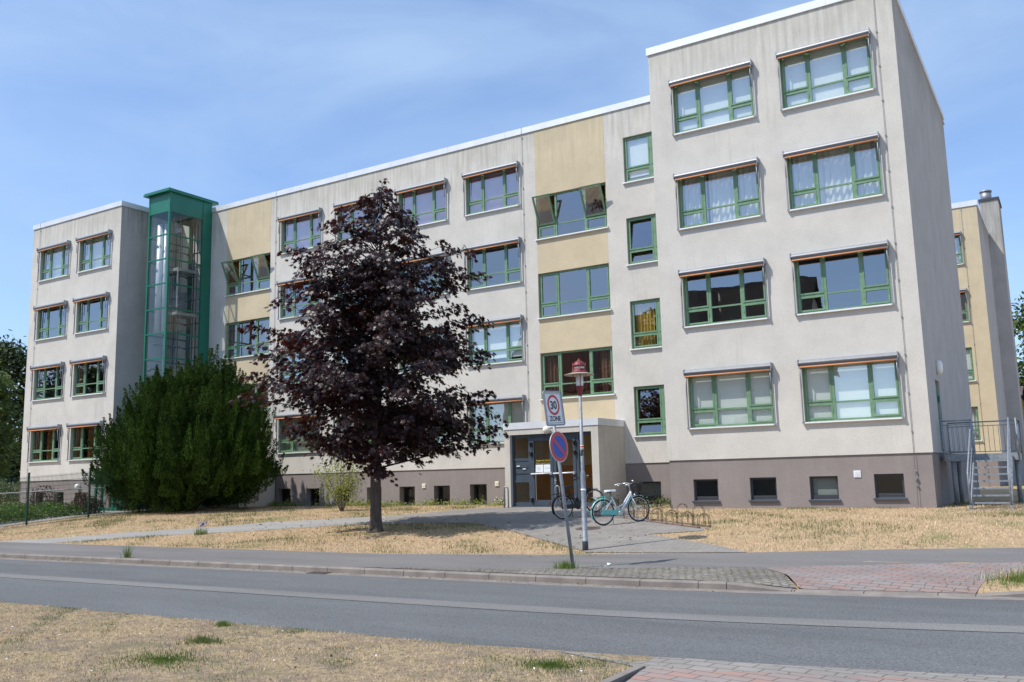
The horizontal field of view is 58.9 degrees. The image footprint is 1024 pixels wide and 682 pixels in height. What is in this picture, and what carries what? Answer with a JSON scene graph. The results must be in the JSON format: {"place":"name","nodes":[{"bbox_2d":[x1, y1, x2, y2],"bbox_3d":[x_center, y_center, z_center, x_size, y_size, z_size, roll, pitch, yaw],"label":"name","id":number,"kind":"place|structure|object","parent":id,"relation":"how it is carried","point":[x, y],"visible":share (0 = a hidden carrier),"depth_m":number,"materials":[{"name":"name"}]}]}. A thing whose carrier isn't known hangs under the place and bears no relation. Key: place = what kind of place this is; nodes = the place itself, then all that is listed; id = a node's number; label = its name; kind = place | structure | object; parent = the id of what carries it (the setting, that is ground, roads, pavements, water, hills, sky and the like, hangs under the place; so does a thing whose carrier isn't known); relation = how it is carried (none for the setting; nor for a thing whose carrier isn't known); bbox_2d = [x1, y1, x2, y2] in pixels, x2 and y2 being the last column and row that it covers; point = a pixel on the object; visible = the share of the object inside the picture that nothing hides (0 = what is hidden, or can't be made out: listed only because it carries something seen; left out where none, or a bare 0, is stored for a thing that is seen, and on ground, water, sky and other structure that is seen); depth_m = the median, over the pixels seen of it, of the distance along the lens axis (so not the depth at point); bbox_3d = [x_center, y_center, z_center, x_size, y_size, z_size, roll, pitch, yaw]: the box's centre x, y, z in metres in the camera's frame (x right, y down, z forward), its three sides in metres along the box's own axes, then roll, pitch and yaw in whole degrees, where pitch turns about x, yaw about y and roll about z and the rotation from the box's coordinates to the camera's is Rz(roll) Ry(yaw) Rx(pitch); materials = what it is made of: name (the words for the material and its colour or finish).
{"place":"outdoors","nodes":[
{"label":"outdoors","id":0,"kind":"place"},
{"bbox_2d":[0,509,155,526],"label":"side path","id":1,"kind":"structure","parent":0,"point":[47,518],"depth_m":39.17,"materials":[{"name":"concrete"}]},
{"bbox_2d":[94,485,122,510],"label":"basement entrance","id":2,"kind":"object","parent":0,"point":[112,508],"visible":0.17,"depth_m":43.39,"materials":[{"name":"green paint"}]},
{"bbox_2d":[0,513,417,542],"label":"path","id":3,"kind":"structure","parent":0,"point":[297,524],"depth_m":29.66,"materials":[{"name":"concrete"}]},
{"bbox_2d":[0,604,626,681],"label":"dry verge grass","id":4,"kind":"structure","parent":0,"point":[20,616],"depth_m":9.89,"materials":[{"name":"plant"}]},
{"bbox_2d":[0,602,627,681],"bbox_3d":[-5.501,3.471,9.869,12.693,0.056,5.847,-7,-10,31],"label":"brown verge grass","id":5,"kind":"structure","parent":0,"point":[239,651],"depth_m":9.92,"materials":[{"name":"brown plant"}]},
{"bbox_2d":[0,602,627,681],"bbox_3d":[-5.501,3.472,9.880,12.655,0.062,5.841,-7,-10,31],"label":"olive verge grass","id":6,"kind":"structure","parent":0,"point":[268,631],"depth_m":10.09,"materials":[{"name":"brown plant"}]},
{"bbox_2d":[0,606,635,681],"bbox_3d":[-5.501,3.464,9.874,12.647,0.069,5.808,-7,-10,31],"label":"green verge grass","id":7,"kind":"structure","parent":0,"point":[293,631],"depth_m":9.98,"materials":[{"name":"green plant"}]},
{"bbox_2d":[0,559,1023,675],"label":"road","id":8,"kind":"structure","parent":0,"point":[959,652],"depth_m":12.25,"materials":[{"name":"grey asphalt"}]},
{"bbox_2d":[0,573,1023,632],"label":"road seam strip","id":9,"kind":"object","parent":8,"relation":"on","point":[900,625],"visible":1,"depth_m":12.55,"materials":[{"name":"asphalt"}]},
{"bbox_2d":[0,558,1023,599],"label":"gutter","id":10,"kind":"object","parent":8,"relation":"on","point":[767,592],"visible":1,"depth_m":15.33,"materials":[{"name":"concrete"}]},
{"bbox_2d":[14,558,725,590],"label":"gutter litter","id":11,"kind":"object","parent":10,"relation":"on","point":[376,575],"visible":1,"depth_m":17.52,"materials":[{"name":"brown plant"}]},
{"bbox_2d":[555,650,1023,681],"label":"gutter stones","id":12,"kind":"object","parent":8,"relation":"on","point":[684,663],"visible":0.97,"depth_m":8.45,"materials":[{"name":"grey stone"}]},
{"bbox_2d":[0,484,1023,681],"bbox_3d":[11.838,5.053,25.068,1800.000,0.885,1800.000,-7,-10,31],"label":"ground","id":13,"kind":"structure","parent":0,"point":[320,670],"depth_m":12.94,"materials":[{"name":"beige plant"}]},
{"bbox_2d":[0,478,19,505],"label":"wild shrub","id":14,"kind":"object","parent":13,"relation":"on","point":[10,494],"visible":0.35,"depth_m":57.25,"materials":[{"name":"green plant"}]},
{"bbox_2d":[0,329,26,500],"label":"oak tree","id":15,"kind":"object","parent":13,"relation":"on","point":[13,358],"visible":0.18,"depth_m":86.74,"materials":[{"name":"green plant"}]},
{"bbox_2d":[0,499,86,522],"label":"hedge","id":16,"kind":"object","parent":13,"relation":"on","point":[37,510],"visible":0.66,"depth_m":39.21,"materials":[{"name":"green plant"}]},
{"bbox_2d":[24,485,63,507],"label":"barberry shrub","id":17,"kind":"object","parent":13,"relation":"on","point":[43,493],"visible":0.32,"depth_m":43.63,"materials":[{"name":"green plant"}]},
{"bbox_2d":[0,487,109,510],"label":"handrail","id":18,"kind":"object","parent":13,"relation":"on","point":[53,490],"visible":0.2,"depth_m":42.65,"materials":[{"name":"metal"}]},
{"bbox_2d":[0,468,161,526],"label":"fence","id":19,"kind":"object","parent":13,"relation":"on","point":[117,505],"visible":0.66,"depth_m":37.36,"materials":[{"name":"green metal"}]},
{"bbox_2d":[66,492,105,514],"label":"barberry shrub","id":20,"kind":"object","parent":13,"relation":"on","point":[96,502],"visible":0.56,"depth_m":41.16,"materials":[{"name":"red plant"}]},
{"bbox_2d":[8,638,267,681],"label":"grass patch","id":21,"kind":"object","parent":13,"relation":"on","point":[168,658],"visible":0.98,"depth_m":9.56,"materials":[{"name":"green plant"}]},
{"bbox_2d":[141,187,218,508],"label":"elevator tower","id":22,"kind":"structure","parent":13,"relation":"on","point":[173,205],"depth_m":47.00,"materials":[{"name":"green glass"}]},
{"bbox_2d":[81,344,288,513],"bbox_3d":[-14.555,3.958,40.677,10.668,7.554,7.007,-7,-10,31],"label":"yew shrub","id":23,"kind":"object","parent":13,"relation":"on","point":[173,439],"visible":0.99,"depth_m":38.48,"materials":[{"name":"green plant"}]},
{"bbox_2d":[193,521,208,534],"bbox_3d":[-9.762,5.885,28.463,0.557,0.441,0.552,3,-9,-25],"label":"flower clump","id":24,"kind":"object","parent":13,"relation":"on","point":[202,532],"visible":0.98,"depth_m":28.40,"materials":[{"name":"green plant"}]},
{"bbox_2d":[165,632,244,646],"bbox_3d":[-3.692,3.506,10.612,0.934,0.090,0.651,-7,-10,31],"label":"grass tuft","id":25,"kind":"object","parent":13,"relation":"on","point":[203,639],"visible":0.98,"depth_m":10.63,"materials":[{"name":"green plant"}]},
{"bbox_2d":[193,458,275,508],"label":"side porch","id":26,"kind":"object","parent":13,"relation":"on","point":[265,497],"depth_m":43.03,"materials":[{"name":"grey concrete"}]},
{"bbox_2d":[1,605,613,681],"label":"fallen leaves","id":27,"kind":"object","parent":13,"relation":"on","point":[331,655],"visible":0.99,"depth_m":9.63,"materials":[{"name":"brown plant"}]},
{"bbox_2d":[303,450,367,511],"bbox_3d":[-6.761,5.217,35.413,2.984,2.864,1.584,-7,-10,31],"label":"sapling","id":28,"kind":"object","parent":13,"relation":"on","point":[344,488],"visible":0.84,"depth_m":35.17,"materials":[{"name":"green plant"}]},
{"bbox_2d":[229,178,509,532],"bbox_3d":[-4.429,0.388,26.905,7.801,10.773,7.108,-7,-10,31],"label":"maple tree","id":29,"kind":"object","parent":13,"relation":"on","point":[391,300],"visible":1,"depth_m":26.11,"materials":[{"name":"purple plant"}]},
{"bbox_2d":[268,495,505,506],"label":"wall weeds","id":30,"kind":"object","parent":13,"relation":"on","point":[358,503],"depth_m":39.23,"materials":[{"name":"green plant"}]},
{"bbox_2d":[19,0,979,508],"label":"school building","id":31,"kind":"structure","parent":13,"relation":"on","point":[721,262],"depth_m":32.47,"materials":[{"name":"grey"}]},
{"bbox_2d":[28,429,59,462],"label":"window","id":32,"kind":"structure","parent":31,"relation":"in","point":[51,449],"depth_m":48.37,"materials":[{"name":"green paint"}]},
{"bbox_2d":[30,367,63,401],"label":"window","id":33,"kind":"structure","parent":31,"relation":"in","point":[42,389],"depth_m":48.95,"materials":[{"name":"green paint"}]},
{"bbox_2d":[34,305,65,340],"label":"window","id":34,"kind":"structure","parent":31,"relation":"in","point":[60,326],"depth_m":49.35,"materials":[{"name":"green paint"}]},
{"bbox_2d":[38,245,69,282],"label":"window","id":35,"kind":"structure","parent":31,"relation":"in","point":[56,262],"depth_m":49.88,"materials":[{"name":"clear glass"}]},
{"bbox_2d":[68,426,98,460],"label":"window","id":36,"kind":"structure","parent":31,"relation":"in","point":[79,448],"depth_m":46.57,"materials":[{"name":"green paint"}]},
{"bbox_2d":[71,361,105,396],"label":"window","id":37,"kind":"structure","parent":31,"relation":"in","point":[82,385],"depth_m":47.08,"materials":[{"name":"green paint"}]},
{"bbox_2d":[73,297,107,334],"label":"window","id":38,"kind":"structure","parent":31,"relation":"in","point":[87,322],"depth_m":47.47,"materials":[{"name":"green paint"}]},
{"bbox_2d":[77,233,111,273],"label":"window","id":39,"kind":"structure","parent":31,"relation":"in","point":[96,254],"depth_m":48.00,"materials":[{"name":"glass"}]},
{"bbox_2d":[223,317,268,359],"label":"window","id":40,"kind":"structure","parent":31,"relation":"in","point":[234,347],"depth_m":46.47,"materials":[{"name":"glass"}]},
{"bbox_2d":[221,253,270,296],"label":"window","id":41,"kind":"structure","parent":31,"relation":"in","point":[238,283],"depth_m":46.67,"materials":[{"name":"green paint"}]},
{"bbox_2d":[243,384,268,420],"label":"window","id":42,"kind":"structure","parent":31,"relation":"in","point":[265,392],"depth_m":45.22,"materials":[{"name":"green paint"}]},
{"bbox_2d":[278,280,319,319],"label":"window","id":43,"kind":"structure","parent":31,"relation":"in","point":[294,295],"depth_m":44.60,"materials":[{"name":"green paint"}]},
{"bbox_2d":[278,416,320,453],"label":"window","id":44,"kind":"structure","parent":31,"relation":"in","point":[293,446],"depth_m":43.71,"materials":[{"name":"green paint"}]},
{"bbox_2d":[281,351,320,385],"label":"window","id":45,"kind":"structure","parent":31,"relation":"in","point":[295,359],"depth_m":44.29,"materials":[{"name":"clear glass"}]},
{"bbox_2d":[281,212,321,254],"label":"window","id":46,"kind":"structure","parent":31,"relation":"in","point":[299,234],"depth_m":45.11,"materials":[{"name":"clear glass"}]},
{"bbox_2d":[338,200,379,241],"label":"window","id":47,"kind":"structure","parent":31,"relation":"in","point":[354,214],"depth_m":43.34,"materials":[{"name":"glass"}]},
{"bbox_2d":[399,183,447,229],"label":"window","id":48,"kind":"structure","parent":31,"relation":"in","point":[429,203],"depth_m":41.11,"materials":[{"name":"clear glass"}]},
{"bbox_2d":[464,167,520,216],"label":"window","id":49,"kind":"structure","parent":31,"relation":"in","point":[497,190],"depth_m":39.24,"materials":[{"name":"glass"}]},
{"bbox_2d":[466,245,522,290],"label":"window","id":50,"kind":"structure","parent":31,"relation":"in","point":[507,270],"depth_m":38.42,"materials":[{"name":"green paint"}]},
{"bbox_2d":[467,321,524,366],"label":"window","id":51,"kind":"structure","parent":31,"relation":"in","point":[505,340],"depth_m":38.08,"materials":[{"name":"glass"}]},
{"bbox_2d":[471,401,523,443],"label":"window","id":52,"kind":"structure","parent":31,"relation":"in","point":[511,412],"depth_m":37.73,"materials":[{"name":"glass"}]},
{"bbox_2d":[503,418,626,506],"bbox_3d":[1.949,4.765,34.208,4.040,3.420,2.580,-7,-10,31],"label":"entrance porch","id":53,"kind":"object","parent":31,"relation":"attached to","point":[606,470],"visible":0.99,"depth_m":33.80,"materials":[{"name":"paint"}]},
{"bbox_2d":[529,437,553,505],"bbox_3d":[1.086,4.850,33.699,1.005,2.520,0.168,-7,-10,31],"label":"door","id":54,"kind":"structure","parent":53,"relation":"in","point":[549,468],"depth_m":33.73,"materials":[{"name":"paint"}]},
{"bbox_2d":[553,436,577,505],"bbox_3d":[1.944,4.751,33.175,0.975,2.520,0.168,-7,-10,31],"label":"door","id":55,"kind":"structure","parent":53,"relation":"in","point":[573,438],"depth_m":33.08,"materials":[{"name":"paint"}]},
{"bbox_2d":[532,183,607,240],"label":"window","id":56,"kind":"structure","parent":31,"relation":"in","point":[584,202],"depth_m":36.87,"materials":[{"name":"green paint"}]},
{"bbox_2d":[537,263,611,319],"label":"window","id":57,"kind":"structure","parent":31,"relation":"in","point":[590,298],"depth_m":36.35,"materials":[{"name":"green paint"}]},
{"bbox_2d":[539,346,614,399],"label":"window","id":58,"kind":"structure","parent":31,"relation":"in","point":[551,384],"depth_m":35.67,"materials":[{"name":"green paint"}]},
{"bbox_2d":[622,132,653,184],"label":"window","id":59,"kind":"structure","parent":31,"relation":"in","point":[638,151],"depth_m":35.61,"materials":[{"name":"clear glass"}]},
{"bbox_2d":[626,214,657,265],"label":"window","id":60,"kind":"structure","parent":31,"relation":"in","point":[653,217],"depth_m":34.92,"materials":[{"name":"green paint"}]},
{"bbox_2d":[629,298,661,350],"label":"window","id":61,"kind":"structure","parent":31,"relation":"in","point":[645,319],"depth_m":34.68,"materials":[{"name":"glass"}]},
{"bbox_2d":[633,385,665,436],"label":"window","id":62,"kind":"structure","parent":31,"relation":"in","point":[661,387],"depth_m":33.94,"materials":[{"name":"green paint"}]},
{"bbox_2d":[637,481,661,500],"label":"basement window","id":63,"kind":"structure","parent":31,"relation":"in","point":[650,488],"depth_m":33.83,"materials":[{"name":"grey glass"}]},
{"bbox_2d":[692,479,719,502],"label":"basement window","id":64,"kind":"structure","parent":31,"relation":"in","point":[698,499],"depth_m":28.80,"materials":[{"name":"grey"}]},
{"bbox_2d":[672,67,756,135],"bbox_3d":[6.696,-8.003,30.167,2.860,1.908,0.375,-7,-10,31],"label":"window","id":65,"kind":"structure","parent":31,"relation":"in","point":[725,98],"depth_m":30.25,"materials":[{"name":"glass"}]},
{"bbox_2d":[677,165,762,230],"bbox_3d":[6.787,-4.738,29.696,2.860,1.908,0.425,-7,-10,31],"label":"window","id":66,"kind":"structure","parent":31,"relation":"in","point":[734,193],"depth_m":29.81,"materials":[{"name":"clear glass"}]},
{"bbox_2d":[683,268,769,328],"bbox_3d":[6.829,-1.483,29.146,2.860,1.908,0.288,-7,-10,31],"label":"window","id":67,"kind":"structure","parent":31,"relation":"in","point":[709,308],"depth_m":29.19,"materials":[{"name":"green paint"}]},
{"bbox_2d":[687,371,776,429],"bbox_3d":[6.929,1.784,28.690,2.860,1.908,0.375,-7,-10,31],"label":"window","id":68,"kind":"structure","parent":31,"relation":"in","point":[737,399],"depth_m":28.76,"materials":[{"name":"glass"}]},
{"bbox_2d":[749,477,778,501],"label":"basement window","id":69,"kind":"structure","parent":31,"relation":"in","point":[761,498],"depth_m":27.82,"materials":[{"name":"grey"}]},
{"bbox_2d":[809,476,840,500],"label":"basement window","id":70,"kind":"structure","parent":31,"relation":"in","point":[825,487],"depth_m":27.00,"materials":[{"name":"grey"}]},
{"bbox_2d":[780,36,875,111],"bbox_3d":[9.788,-8.361,28.280,2.860,1.908,0.375,-7,-10,31],"label":"window","id":71,"kind":"structure","parent":31,"relation":"in","point":[844,69],"depth_m":28.35,"materials":[{"name":"clear glass"}]},
{"bbox_2d":[787,140,884,211],"bbox_3d":[9.879,-5.096,27.809,2.860,1.908,0.425,-7,-10,31],"label":"window","id":72,"kind":"structure","parent":31,"relation":"in","point":[853,172],"depth_m":27.92,"materials":[{"name":"glass"}]},
{"bbox_2d":[794,248,894,315],"bbox_3d":[9.921,-1.842,27.259,2.860,1.908,0.288,-7,-10,31],"label":"window","id":73,"kind":"structure","parent":31,"relation":"in","point":[824,293],"depth_m":27.19,"materials":[{"name":"green paint"}]},
{"bbox_2d":[802,357,904,423],"bbox_3d":[10.021,1.425,26.803,2.860,1.908,0.375,-7,-10,31],"label":"window","id":74,"kind":"structure","parent":31,"relation":"in","point":[869,391],"depth_m":26.86,"materials":[{"name":"clear glass"}]},
{"bbox_2d":[873,473,907,499],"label":"basement window","id":75,"kind":"structure","parent":31,"relation":"in","point":[879,496],"depth_m":25.93,"materials":[{"name":"grey"}]},
{"bbox_2d":[935,384,941,450],"bbox_3d":[12.906,2.265,27.522,0.140,2.130,0.900,-7,-10,31],"label":"side door","id":76,"kind":"structure","parent":31,"relation":"in","point":[938,398],"depth_m":27.78,"materials":[{"name":"green paint"}]},
{"bbox_2d":[0,553,1023,600],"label":"kerb","id":77,"kind":"structure","parent":13,"relation":"on","point":[698,584],"depth_m":16.61,"materials":[{"name":"concrete"}]},
{"bbox_2d":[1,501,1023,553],"bbox_3d":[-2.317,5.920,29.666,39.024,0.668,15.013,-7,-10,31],"label":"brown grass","id":78,"kind":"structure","parent":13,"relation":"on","point":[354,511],"depth_m":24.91,"materials":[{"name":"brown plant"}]},
{"bbox_2d":[446,652,672,681],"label":"grass patch","id":79,"kind":"object","parent":13,"relation":"on","point":[550,665],"visible":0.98,"depth_m":8.85,"materials":[{"name":"green plant"}]},
{"bbox_2d":[600,665,644,681],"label":"edging stones","id":80,"kind":"object","parent":13,"relation":"on","point":[626,674],"visible":0.67,"depth_m":8.32,"materials":[{"name":"concrete"}]},
{"bbox_2d":[589,491,671,508],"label":"plinth weeds","id":81,"kind":"object","parent":13,"relation":"on","point":[660,501],"visible":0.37,"depth_m":32.04,"materials":[{"name":"green plant"}]},
{"bbox_2d":[924,563,1023,591],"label":"grass patch","id":82,"kind":"object","parent":13,"relation":"on","point":[1017,578],"visible":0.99,"depth_m":13.61,"materials":[{"name":"green plant"}]},
{"bbox_2d":[940,417,1023,509],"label":"steel stairs","id":83,"kind":"structure","parent":13,"relation":"on","point":[1009,456],"depth_m":26.14,"materials":[{"name":"metal"}]},
{"bbox_2d":[951,190,1023,486],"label":"building","id":84,"kind":"structure","parent":13,"relation":"on","point":[992,367],"depth_m":51.20,"materials":[{"name":"beige paint"}]},
{"bbox_2d":[954,235,962,264],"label":"window","id":85,"kind":"structure","parent":84,"relation":"in","point":[958,246],"depth_m":51.46,"materials":[{"name":"glass"}]},
{"bbox_2d":[960,292,968,322],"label":"window","id":86,"kind":"structure","parent":84,"relation":"in","point":[964,306],"depth_m":50.95,"materials":[{"name":"green paint"}]},
{"bbox_2d":[966,347,975,381],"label":"window","id":87,"kind":"structure","parent":84,"relation":"in","point":[969,356],"depth_m":50.44,"materials":[{"name":"glass"}]},
{"bbox_2d":[971,407,981,440],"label":"window","id":88,"kind":"structure","parent":84,"relation":"in","point":[975,417],"depth_m":49.99,"materials":[{"name":"green paint"}]},
{"bbox_2d":[1011,291,1023,383],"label":"poplar tree","id":89,"kind":"object","parent":13,"relation":"on","point":[1018,324],"visible":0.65,"depth_m":73.25,"materials":[{"name":"green plant"}]},
{"bbox_2d":[0,542,1023,580],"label":"sidewalk","id":90,"kind":"structure","parent":0,"point":[750,559],"depth_m":18.50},
{"bbox_2d":[120,544,135,557],"bbox_3d":[-9.565,5.179,22.498,0.418,0.429,0.510,-2,-9,5],"label":"grass tuft","id":91,"kind":"object","parent":90,"relation":"on","point":[128,553],"visible":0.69,"depth_m":22.52,"materials":[{"name":"green plant"}]},
{"bbox_2d":[376,567,795,587],"bbox_3d":[1.040,4.340,17.175,8.980,0.118,2.040,-7,-10,31],"label":"cobble strip","id":92,"kind":"object","parent":90,"relation":"on","point":[758,575],"visible":1,"depth_m":15.88,"materials":[{"name":"grey stone"}]},
{"bbox_2d":[542,391,574,567],"bbox_3d":[0.857,2.676,17.324,0.654,3.489,0.317,3,-10,-28],"label":"sign post","id":93,"kind":"object","parent":92,"relation":"on","point":[554,411],"visible":0.98,"depth_m":17.40,"materials":[{"name":"metal"}]},
{"bbox_2d":[548,557,598,569],"bbox_3d":[1.149,4.181,16.952,1.070,0.217,0.662,-7,-10,31],"label":"grass tuft","id":94,"kind":"object","parent":92,"relation":"on","point":[566,564],"visible":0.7,"depth_m":17.05,"materials":[{"name":"green plant"}]},
{"bbox_2d":[396,565,779,580],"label":"cobble weeds","id":95,"kind":"object","parent":92,"relation":"on","point":[637,571],"visible":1,"depth_m":16.21,"materials":[{"name":"green plant"}]},
{"bbox_2d":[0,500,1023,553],"bbox_3d":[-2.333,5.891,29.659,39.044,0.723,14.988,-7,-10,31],"label":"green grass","id":96,"kind":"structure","parent":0,"point":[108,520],"depth_m":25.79,"materials":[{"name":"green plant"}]},
{"bbox_2d":[0,0,1023,438],"label":"sky","id":97,"kind":"structure","parent":0,"point":[103,102],"materials":[{"name":"blue"}]},
{"bbox_2d":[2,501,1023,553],"bbox_3d":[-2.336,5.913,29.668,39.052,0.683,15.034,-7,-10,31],"label":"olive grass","id":98,"kind":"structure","parent":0,"point":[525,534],"depth_m":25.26,"materials":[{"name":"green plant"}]},
{"bbox_2d":[385,504,744,552],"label":"entrance paving","id":99,"kind":"structure","parent":0,"point":[606,539],"depth_m":24.04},
{"bbox_2d":[158,512,715,556],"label":"maple litter","id":100,"kind":"object","parent":99,"relation":"on","point":[428,532],"visible":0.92,"depth_m":25.36,"materials":[{"name":"brown plant"}]},
{"bbox_2d":[549,475,603,518],"bbox_3d":[1.918,4.577,26.627,1.791,1.262,0.614,0,-9,-10],"label":"bicycle","id":101,"kind":"object","parent":99,"relation":"on","point":[572,505],"visible":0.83,"depth_m":26.48,"materials":[{"name":"black metal"}]},
{"bbox_2d":[564,358,593,550],"bbox_3d":[1.577,2.566,20.358,0.690,4.390,0.690,-7,-10,31],"label":"street lamp","id":102,"kind":"object","parent":99,"relation":"on","point":[579,372],"visible":0.98,"depth_m":20.37,"materials":[{"name":"metal"}]},
{"bbox_2d":[589,480,649,525],"bbox_3d":[2.899,4.359,24.473,1.794,1.187,0.615,0,-9,-8],"label":"bicycle","id":103,"kind":"object","parent":99,"relation":"on","point":[617,511],"visible":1,"depth_m":24.38,"materials":[{"name":"teal metal"}]},
{"bbox_2d":[594,497,710,527],"bbox_3d":[3.719,4.676,24.895,0.454,0.700,5.329,3,-9,-24],"label":"bicycle rack","id":104,"kind":"object","parent":99,"relation":"on","point":[673,521],"visible":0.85,"depth_m":24.09,"materials":[{"name":"metal"}]},
{"bbox_2d":[626,668,979,681],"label":"paving","id":105,"kind":"structure","parent":0,"point":[661,675],"depth_m":8.12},
{"bbox_2d":[765,562,1023,592],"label":"driveway paving","id":106,"kind":"structure","parent":0,"point":[931,577],"depth_m":14.62,"materials":[{"name":"brick"}]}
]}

